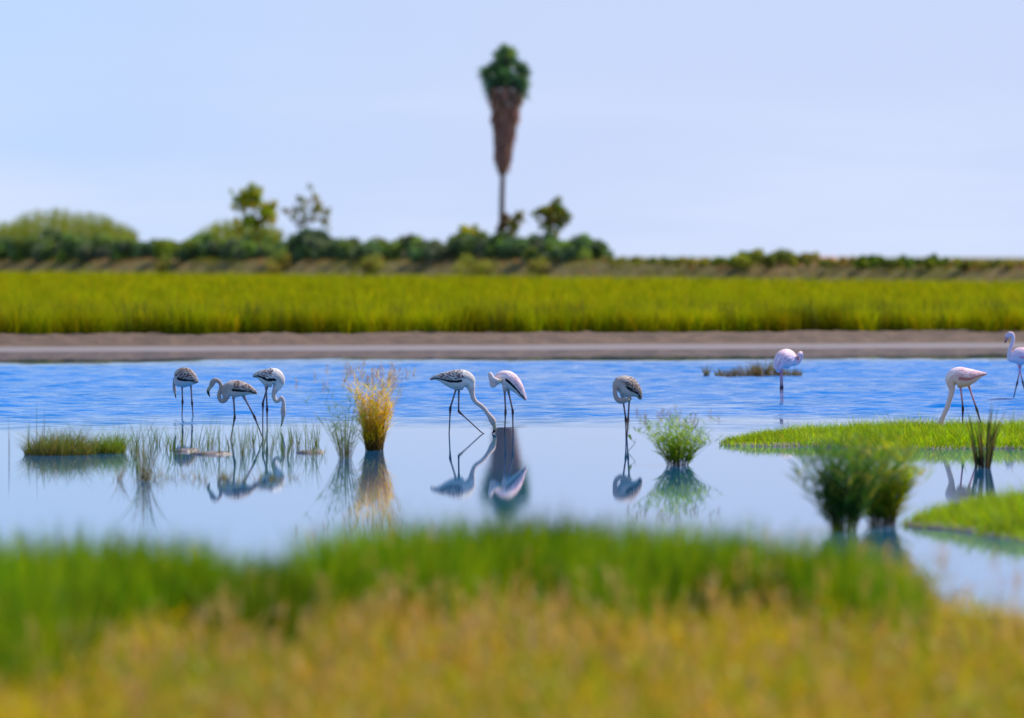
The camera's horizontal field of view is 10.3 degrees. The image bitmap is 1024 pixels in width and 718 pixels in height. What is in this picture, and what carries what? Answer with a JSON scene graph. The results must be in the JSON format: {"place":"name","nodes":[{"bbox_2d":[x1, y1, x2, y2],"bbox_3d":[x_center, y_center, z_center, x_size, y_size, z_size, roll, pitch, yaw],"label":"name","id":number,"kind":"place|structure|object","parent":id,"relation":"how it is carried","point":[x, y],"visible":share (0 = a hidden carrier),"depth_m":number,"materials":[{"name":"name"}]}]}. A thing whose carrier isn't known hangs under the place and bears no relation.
{"place":"outdoors","nodes":[
{"label":"outdoors","id":0,"kind":"place"},
{"bbox_2d":[0,348,1023,631],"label":"water","id":1,"kind":"structure","parent":0,"point":[564,442],"depth_m":78.34,"materials":[{"name":"liquid"}]},
{"bbox_2d":[10,417,110,455],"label":"sedge tussock","id":2,"kind":"object","parent":1,"relation":"on","point":[62,445],"visible":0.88,"depth_m":75.39,"materials":[{"name":"green plant"}]},
{"bbox_2d":[77,421,141,453],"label":"grass tussock","id":3,"kind":"object","parent":1,"relation":"on","point":[112,446],"depth_m":76.06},
{"bbox_2d":[108,459,130,479],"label":"grass tuft","id":4,"kind":"object","parent":1,"relation":"on","point":[119,476],"visible":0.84,"depth_m":66.95,"materials":[{"name":"green plant"}]},
{"bbox_2d":[121,428,144,453],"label":"reed tuft","id":5,"kind":"object","parent":1,"relation":"on","point":[132,441],"visible":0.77,"depth_m":75.86,"materials":[{"name":"green plant"}]},
{"bbox_2d":[130,425,144,456],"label":"reed tuft","id":6,"kind":"object","parent":1,"relation":"on","point":[136,444],"visible":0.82,"depth_m":74.75,"materials":[{"name":"green plant"}]},
{"bbox_2d":[111,427,173,480],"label":"tall tuft","id":7,"kind":"object","parent":1,"relation":"on","point":[143,465],"visible":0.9,"depth_m":66.75,"materials":[{"name":"green plant"}]},
{"bbox_2d":[162,414,179,453],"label":"reed tuft","id":8,"kind":"object","parent":1,"relation":"on","point":[170,450],"visible":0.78,"depth_m":75.74,"materials":[{"name":"green plant"}]},
{"bbox_2d":[163,422,187,456],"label":"reed tuft","id":9,"kind":"object","parent":1,"relation":"on","point":[177,442],"visible":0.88,"depth_m":74.63,"materials":[{"name":"green plant"}]},
{"bbox_2d":[173,367,197,416],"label":"flamingo","id":10,"kind":"object","parent":1,"relation":"on","point":[184,377],"visible":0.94,"depth_m":93.23},
{"bbox_2d":[175,448,198,451],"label":"mud bar","id":11,"kind":"object","parent":1,"relation":"on","point":[187,450],"visible":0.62,"depth_m":76.70,"materials":[{"name":"soil"}]},
{"bbox_2d":[191,451,231,454],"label":"mud bar","id":12,"kind":"object","parent":1,"relation":"on","point":[211,453],"visible":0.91,"depth_m":75.57,"materials":[{"name":"soil"}]},
{"bbox_2d":[214,466,234,479],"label":"grass tuft","id":13,"kind":"object","parent":1,"relation":"on","point":[226,477],"visible":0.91,"depth_m":67.06,"materials":[{"name":"green plant"}]},
{"bbox_2d":[207,378,262,439],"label":"flamingo","id":14,"kind":"object","parent":1,"relation":"on","point":[234,389],"visible":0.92,"depth_m":81.60},
{"bbox_2d":[234,420,252,455],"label":"reed tuft","id":15,"kind":"object","parent":1,"relation":"on","point":[243,441],"visible":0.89,"depth_m":75.10,"materials":[{"name":"green plant"}]},
{"bbox_2d":[241,426,250,455],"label":"reed tuft","id":16,"kind":"object","parent":1,"relation":"on","point":[243,452],"visible":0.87,"depth_m":75.04,"materials":[{"name":"green plant"}]},
{"bbox_2d":[253,368,285,429],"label":"flamingo","id":17,"kind":"object","parent":1,"relation":"on","point":[275,377],"visible":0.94,"depth_m":86.28},
{"bbox_2d":[278,425,295,456],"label":"reed tuft","id":18,"kind":"object","parent":1,"relation":"on","point":[286,446],"visible":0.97,"depth_m":74.74,"materials":[{"name":"green plant"}]},
{"bbox_2d":[298,416,314,447],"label":"reed tuft","id":19,"kind":"object","parent":1,"relation":"on","point":[305,429],"visible":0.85,"depth_m":77.99,"materials":[{"name":"green plant"}]},
{"bbox_2d":[296,449,324,452],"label":"mud bar","id":20,"kind":"object","parent":1,"relation":"on","point":[309,451],"visible":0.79,"depth_m":76.16,"materials":[{"name":"soil"}]},
{"bbox_2d":[305,422,320,456],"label":"reed tuft","id":21,"kind":"object","parent":1,"relation":"on","point":[316,445],"visible":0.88,"depth_m":74.59,"materials":[{"name":"green plant"}]},
{"bbox_2d":[309,419,321,443],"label":"reed tuft","id":22,"kind":"object","parent":1,"relation":"on","point":[316,435],"visible":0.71,"depth_m":79.80,"materials":[{"name":"green plant"}]},
{"bbox_2d":[295,360,384,457],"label":"green clump","id":23,"kind":"object","parent":1,"relation":"on","point":[347,447],"visible":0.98,"depth_m":74.19,"materials":[{"name":"green plant"}]},
{"bbox_2d":[340,356,414,450],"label":"golden clump","id":24,"kind":"object","parent":1,"relation":"on","point":[374,437],"visible":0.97,"depth_m":77.15,"materials":[{"name":"yellow plant"}]},
{"bbox_2d":[430,369,496,433],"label":"flamingo","id":25,"kind":"object","parent":1,"relation":"on","point":[458,380],"visible":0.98,"depth_m":84.35},
{"bbox_2d":[488,370,526,433],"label":"flamingo","id":26,"kind":"object","parent":1,"relation":"on","point":[509,380],"visible":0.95,"depth_m":84.34},
{"bbox_2d":[612,375,641,438],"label":"flamingo","id":27,"kind":"object","parent":1,"relation":"on","point":[624,386],"visible":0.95,"depth_m":82.00},
{"bbox_2d":[626,405,721,465],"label":"leafy clump","id":28,"kind":"object","parent":1,"relation":"on","point":[674,450],"visible":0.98,"depth_m":71.61,"materials":[{"name":"green plant"}]},
{"bbox_2d":[699,364,714,375],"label":"islet tuft","id":29,"kind":"object","parent":1,"relation":"on","point":[705,372],"visible":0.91,"depth_m":124.11,"materials":[{"name":"green plant"}]},
{"bbox_2d":[731,363,763,375],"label":"islet tuft","id":30,"kind":"object","parent":1,"relation":"on","point":[747,372],"visible":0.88,"depth_m":123.97,"materials":[{"name":"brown plant"}]},
{"bbox_2d":[744,356,784,376],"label":"islet tuft","id":31,"kind":"object","parent":1,"relation":"on","point":[767,371],"visible":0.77,"depth_m":123.99,"materials":[{"name":"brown plant"}]},
{"bbox_2d":[774,349,802,401],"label":"flamingo","id":32,"kind":"object","parent":1,"relation":"on","point":[786,358],"visible":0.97,"depth_m":102.11},
{"bbox_2d":[783,425,906,530],"bbox_3d":[3.207,1.155,54.715,1.221,1.064,1.389,0,1,0],"label":"dark bush clump","id":33,"kind":"object","parent":1,"relation":"on","point":[846,500],"visible":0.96,"depth_m":54.52,"materials":[{"name":"green plant"}]},
{"bbox_2d":[726,441,1020,448],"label":"mud islet","id":34,"kind":"object","parent":1,"relation":"in","point":[1005,447],"visible":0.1,"depth_m":78.42,"materials":[{"name":"soil"}]},
{"bbox_2d":[718,407,1023,448],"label":"islet grass","id":35,"kind":"structure","parent":34,"relation":"on","point":[1010,434],"depth_m":79.51,"materials":[{"name":"plant"}]},
{"bbox_2d":[826,421,971,525],"bbox_3d":[3.766,1.135,55.619,1.548,1.072,1.254,0,1,0],"label":"clump","id":36,"kind":"object","parent":1,"relation":"on","point":[886,507],"visible":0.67,"depth_m":55.55,"materials":[{"name":"green plant"}]},
{"bbox_2d":[938,367,985,425],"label":"flamingo","id":37,"kind":"object","parent":1,"relation":"on","point":[961,377],"visible":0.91,"depth_m":82.95},
{"bbox_2d":[906,521,1023,542],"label":"mud islet","id":38,"kind":"object","parent":1,"relation":"in","point":[956,529],"visible":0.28,"depth_m":54.75,"materials":[{"name":"soil"}]},
{"bbox_2d":[896,472,1023,543],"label":"islet grass","id":39,"kind":"structure","parent":38,"relation":"on","point":[1002,514],"depth_m":55.20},
{"bbox_2d":[962,399,1007,467],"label":"blade clump","id":40,"kind":"object","parent":1,"relation":"on","point":[981,460],"visible":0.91,"depth_m":70.81,"materials":[{"name":"green plant"}]},
{"bbox_2d":[1004,332,1023,397],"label":"flamingo","id":41,"kind":"object","parent":1,"relation":"on","point":[1016,355],"visible":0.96,"depth_m":104.27},
{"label":"mud bar","id":42,"kind":"structure","parent":1,"relation":"in","visible":0},
{"bbox_2d":[714,368,737,376],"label":"islet tuft","id":43,"kind":"object","parent":42,"relation":"on","point":[726,374],"visible":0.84,"depth_m":124.03,"materials":[{"name":"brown plant"}]},
{"bbox_2d":[776,368,802,375],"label":"islet tuft","id":44,"kind":"object","parent":42,"relation":"on","point":[787,374],"visible":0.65,"depth_m":124.05,"materials":[{"name":"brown plant"}]},
{"bbox_2d":[0,269,1023,334],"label":"rice field","id":45,"kind":"structure","parent":0,"point":[154,288],"depth_m":205.76,"materials":[{"name":"green plant"}]},
{"bbox_2d":[0,329,1023,351],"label":"earth bank","id":46,"kind":"structure","parent":0,"point":[264,341],"depth_m":165.55,"materials":[{"name":"soil"}]},
{"bbox_2d":[0,295,1020,333],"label":"weeds","id":47,"kind":"object","parent":46,"relation":"on","point":[994,305],"visible":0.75,"depth_m":170.15,"materials":[{"name":"green plant"}]},
{"bbox_2d":[0,257,1023,302],"bbox_3d":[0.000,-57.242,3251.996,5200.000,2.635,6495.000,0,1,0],"label":"ground","id":48,"kind":"structure","parent":0,"point":[397,270],"depth_m":494.33,"materials":[{"name":"soil"}]},
{"bbox_2d":[0,236,16,259],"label":"hedge bush","id":49,"kind":"object","parent":48,"relation":"on","point":[6,244],"visible":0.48,"depth_m":700.99,"materials":[{"name":"green plant"}]},
{"bbox_2d":[8,235,41,261],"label":"hedge bush","id":50,"kind":"object","parent":48,"relation":"on","point":[21,250],"visible":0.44,"depth_m":690.09,"materials":[{"name":"green plant"}]},
{"bbox_2d":[30,227,64,263],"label":"hedge bush","id":51,"kind":"object","parent":48,"relation":"on","point":[46,247],"visible":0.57,"depth_m":676.83,"materials":[{"name":"green plant"}]},
{"bbox_2d":[0,205,139,247],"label":"giant reeds","id":52,"kind":"object","parent":48,"relation":"on","point":[90,230],"visible":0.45,"depth_m":686.19,"materials":[{"name":"green plant"}]},
{"bbox_2d":[55,231,92,262],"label":"hedge bush","id":53,"kind":"object","parent":48,"relation":"on","point":[68,245],"visible":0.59,"depth_m":665.92,"materials":[{"name":"green plant"}]},
{"bbox_2d":[74,233,115,263],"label":"hedge bush","id":54,"kind":"object","parent":48,"relation":"on","point":[85,252],"visible":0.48,"depth_m":656.12,"materials":[{"name":"green plant"}]},
{"bbox_2d":[108,236,136,261],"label":"hedge bush","id":55,"kind":"object","parent":48,"relation":"on","point":[121,250],"visible":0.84,"depth_m":644.62,"materials":[{"name":"green plant"}]},
{"bbox_2d":[130,238,157,260],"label":"hedge bush","id":56,"kind":"object","parent":48,"relation":"on","point":[141,249],"visible":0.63,"depth_m":640.20,"materials":[{"name":"green plant"}]},
{"bbox_2d":[153,253,173,271],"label":"slope bush","id":57,"kind":"object","parent":48,"relation":"on","point":[163,264],"visible":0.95,"depth_m":617.30,"materials":[{"name":"green plant"}]},
{"bbox_2d":[151,238,181,260],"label":"hedge bush","id":58,"kind":"object","parent":48,"relation":"on","point":[165,246],"visible":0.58,"depth_m":628.10,"materials":[{"name":"green plant"}]},
{"bbox_2d":[176,232,212,262],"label":"hedge bush","id":59,"kind":"object","parent":48,"relation":"on","point":[192,247],"visible":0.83,"depth_m":616.03,"materials":[{"name":"green plant"}]},
{"bbox_2d":[203,237,235,259],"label":"hedge bush","id":60,"kind":"object","parent":48,"relation":"on","point":[213,248],"visible":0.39,"depth_m":611.13,"materials":[{"name":"green plant"}]},
{"bbox_2d":[220,234,253,259],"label":"hedge bush","id":61,"kind":"object","parent":48,"relation":"on","point":[228,249],"visible":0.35,"depth_m":603.64,"materials":[{"name":"green plant"}]},
{"bbox_2d":[193,219,285,245],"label":"young reeds","id":62,"kind":"object","parent":48,"relation":"on","point":[217,229],"visible":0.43,"depth_m":612.49,"materials":[{"name":"green plant"}]},
{"bbox_2d":[229,182,278,245],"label":"forked tree","id":63,"kind":"object","parent":48,"relation":"on","point":[250,198],"visible":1,"depth_m":600.78,"materials":[{"name":"green plant"}]},
{"bbox_2d":[233,235,278,261],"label":"hedge bush","id":64,"kind":"object","parent":48,"relation":"on","point":[248,250],"visible":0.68,"depth_m":595.68,"materials":[{"name":"green plant"}]},
{"bbox_2d":[264,253,293,275],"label":"slope bush","id":65,"kind":"object","parent":48,"relation":"on","point":[280,260],"visible":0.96,"depth_m":574.09,"materials":[{"name":"green plant"}]},
{"bbox_2d":[271,240,287,261],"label":"hedge bush","id":66,"kind":"object","parent":48,"relation":"on","point":[280,247],"visible":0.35,"depth_m":581.81,"materials":[{"name":"green plant"}]},
{"bbox_2d":[279,183,331,232],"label":"sparse tree","id":67,"kind":"object","parent":48,"relation":"on","point":[317,208],"visible":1,"depth_m":585.70,"materials":[{"name":"green plant"}]},
{"bbox_2d":[283,227,334,261],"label":"hedge bush","id":68,"kind":"object","parent":48,"relation":"on","point":[301,244],"visible":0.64,"depth_m":576.29,"materials":[{"name":"green plant"}]},
{"bbox_2d":[312,236,344,260],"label":"hedge bush","id":69,"kind":"object","parent":48,"relation":"on","point":[328,250],"visible":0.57,"depth_m":569.64,"materials":[{"name":"green plant"}]},
{"bbox_2d":[336,237,361,261],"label":"hedge bush","id":70,"kind":"object","parent":48,"relation":"on","point":[347,248],"visible":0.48,"depth_m":561.70,"materials":[{"name":"green plant"}]},
{"bbox_2d":[353,236,390,262],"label":"hedge bush","id":71,"kind":"object","parent":48,"relation":"on","point":[370,246],"visible":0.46,"depth_m":555.29,"materials":[{"name":"green plant"}]},
{"bbox_2d":[357,252,386,273],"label":"slope bush","id":72,"kind":"object","parent":48,"relation":"on","point":[368,266],"visible":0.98,"depth_m":543.95,"materials":[{"name":"green plant"}]},
{"bbox_2d":[386,233,423,260],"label":"hedge bush","id":73,"kind":"object","parent":48,"relation":"on","point":[402,246],"visible":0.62,"depth_m":547.33,"materials":[{"name":"green plant"}]},
{"bbox_2d":[409,238,436,262],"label":"hedge bush","id":74,"kind":"object","parent":48,"relation":"on","point":[416,254],"visible":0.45,"depth_m":537.30,"materials":[{"name":"green plant"}]},
{"bbox_2d":[422,234,461,263],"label":"hedge bush","id":75,"kind":"object","parent":48,"relation":"on","point":[438,251],"visible":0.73,"depth_m":531.96,"materials":[{"name":"green plant"}]},
{"bbox_2d":[452,223,480,239],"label":"young tree","id":76,"kind":"object","parent":48,"relation":"on","point":[465,229],"visible":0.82,"depth_m":531.99,"materials":[{"name":"green plant"}]},
{"bbox_2d":[457,229,488,259],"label":"hedge bush","id":77,"kind":"object","parent":48,"relation":"on","point":[468,241],"visible":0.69,"depth_m":526.87,"materials":[{"name":"green plant"}]},
{"bbox_2d":[450,252,503,276],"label":"slope bush","id":78,"kind":"object","parent":48,"relation":"on","point":[485,267],"visible":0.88,"depth_m":511.83,"materials":[{"name":"green plant"}]},
{"bbox_2d":[475,230,514,260],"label":"hedge bush","id":79,"kind":"object","parent":48,"relation":"on","point":[484,248],"visible":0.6,"depth_m":521.40,"materials":[{"name":"green plant"}]},
{"bbox_2d":[474,42,533,231],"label":"palm tree","id":80,"kind":"object","parent":48,"relation":"on","point":[505,79],"visible":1,"depth_m":523.30,"materials":[{"name":"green plant"}]},
{"bbox_2d":[495,212,513,240],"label":"brown shrub","id":81,"kind":"object","parent":48,"relation":"on","point":[505,217],"visible":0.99,"depth_m":520.13,"materials":[{"name":"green plant"}]},
{"bbox_2d":[0,256,1023,284],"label":"levee scrub","id":82,"kind":"object","parent":48,"relation":"on","point":[307,261],"visible":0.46,"depth_m":506.90,"materials":[{"name":"green plant"}]},
{"bbox_2d":[492,233,538,261],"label":"hedge bush","id":83,"kind":"object","parent":48,"relation":"on","point":[510,248],"visible":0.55,"depth_m":514.63,"materials":[{"name":"green plant"}]},
{"bbox_2d":[506,208,529,237],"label":"slim tree","id":84,"kind":"object","parent":48,"relation":"on","point":[514,226],"visible":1,"depth_m":518.18,"materials":[{"name":"green plant"}]},
{"bbox_2d":[526,256,552,276],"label":"slope bush","id":85,"kind":"object","parent":48,"relation":"on","point":[533,264],"visible":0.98,"depth_m":496.40,"materials":[{"name":"green plant"}]},
{"bbox_2d":[521,232,566,263],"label":"hedge bush","id":86,"kind":"object","parent":48,"relation":"on","point":[544,243],"visible":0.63,"depth_m":505.96,"materials":[{"name":"green plant"}]},
{"bbox_2d":[529,196,572,236],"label":"round tree","id":87,"kind":"object","parent":48,"relation":"on","point":[553,209],"visible":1,"depth_m":508.68,"materials":[{"name":"green plant"}]},
{"bbox_2d":[540,244,563,261],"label":"hedge bush","id":88,"kind":"object","parent":48,"relation":"on","point":[554,253],"visible":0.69,"depth_m":501.44,"materials":[{"name":"green plant"}]},
{"bbox_2d":[559,232,613,263],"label":"hedge bush","id":89,"kind":"object","parent":48,"relation":"on","point":[580,246],"visible":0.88,"depth_m":497.07,"materials":[{"name":"green plant"}]},
{"bbox_2d":[600,255,640,262],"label":"scrub bush","id":90,"kind":"object","parent":48,"relation":"on","point":[604,259],"visible":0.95,"depth_m":484.18,"materials":[{"name":"green plant"}]},
{"bbox_2d":[634,255,694,265],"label":"scrub bush","id":91,"kind":"object","parent":48,"relation":"on","point":[651,260],"visible":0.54,"depth_m":471.75,"materials":[{"name":"green plant"}]},
{"bbox_2d":[672,256,712,266],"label":"scrub bush","id":92,"kind":"object","parent":48,"relation":"on","point":[693,262],"visible":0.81,"depth_m":463.02,"materials":[{"name":"green plant"}]},
{"bbox_2d":[710,253,754,266],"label":"scrub bush","id":93,"kind":"object","parent":48,"relation":"on","point":[716,261],"visible":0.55,"depth_m":457.25,"materials":[{"name":"green plant"}]},
{"bbox_2d":[728,250,763,267],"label":"scrub bush","id":94,"kind":"object","parent":48,"relation":"on","point":[746,253],"visible":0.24,"depth_m":453.58,"materials":[{"name":"green plant"}]},
{"bbox_2d":[732,247,820,268],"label":"scrub bush","id":95,"kind":"object","parent":48,"relation":"on","point":[741,261],"visible":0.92,"depth_m":447.64,"materials":[{"name":"green plant"}]},
{"bbox_2d":[787,257,830,267],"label":"scrub bush","id":96,"kind":"object","parent":48,"relation":"on","point":[794,264],"visible":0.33,"depth_m":441.44,"materials":[{"name":"green plant"}]},
{"bbox_2d":[819,255,866,267],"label":"scrub bush","id":97,"kind":"object","parent":48,"relation":"on","point":[829,262],"visible":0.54,"depth_m":434.96,"materials":[{"name":"green plant"}]},
{"bbox_2d":[853,254,884,268],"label":"scrub bush","id":98,"kind":"object","parent":48,"relation":"on","point":[861,262],"visible":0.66,"depth_m":429.80,"materials":[{"name":"green plant"}]},
{"bbox_2d":[869,254,921,268],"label":"scrub bush","id":99,"kind":"object","parent":48,"relation":"on","point":[889,263],"visible":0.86,"depth_m":424.78,"materials":[{"name":"green plant"}]},
{"bbox_2d":[905,253,959,269],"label":"scrub bush","id":100,"kind":"object","parent":48,"relation":"on","point":[929,261],"visible":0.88,"depth_m":418.63,"materials":[{"name":"green plant"}]},
{"bbox_2d":[945,257,983,269],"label":"scrub bush","id":101,"kind":"object","parent":48,"relation":"on","point":[966,264],"visible":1,"depth_m":410.23,"materials":[{"name":"green plant"}]},
{"bbox_2d":[978,257,1019,268],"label":"scrub bush","id":102,"kind":"object","parent":48,"relation":"on","point":[987,264],"visible":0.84,"depth_m":407.64,"materials":[{"name":"green plant"}]},
{"bbox_2d":[1003,258,1023,268],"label":"scrub bush","id":103,"kind":"object","parent":48,"relation":"on","point":[1008,264],"visible":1,"depth_m":403.80,"materials":[{"name":"green plant"}]},
{"bbox_2d":[0,0,1023,257],"label":"sky","id":104,"kind":"structure","parent":0,"point":[669,128],"materials":[{"name":"blue"}]},
{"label":"near shore","id":105,"kind":"structure","parent":0,"visible":0},
{"bbox_2d":[0,491,975,697],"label":"shore grass","id":106,"kind":"structure","parent":105,"relation":"on","point":[43,593],"depth_m":36.73,"materials":[{"name":"plant"}]},
{"bbox_2d":[0,538,1023,717],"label":"dry meadow","id":107,"kind":"structure","parent":105,"relation":"on","point":[975,671],"depth_m":31.21,"materials":[{"name":"yellow plant"}]},
{"bbox_2d":[21,521,1022,682],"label":"straw stalks","id":108,"kind":"object","parent":105,"relation":"on","point":[393,594],"visible":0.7,"depth_m":34.80,"materials":[{"name":"yellow plant"}]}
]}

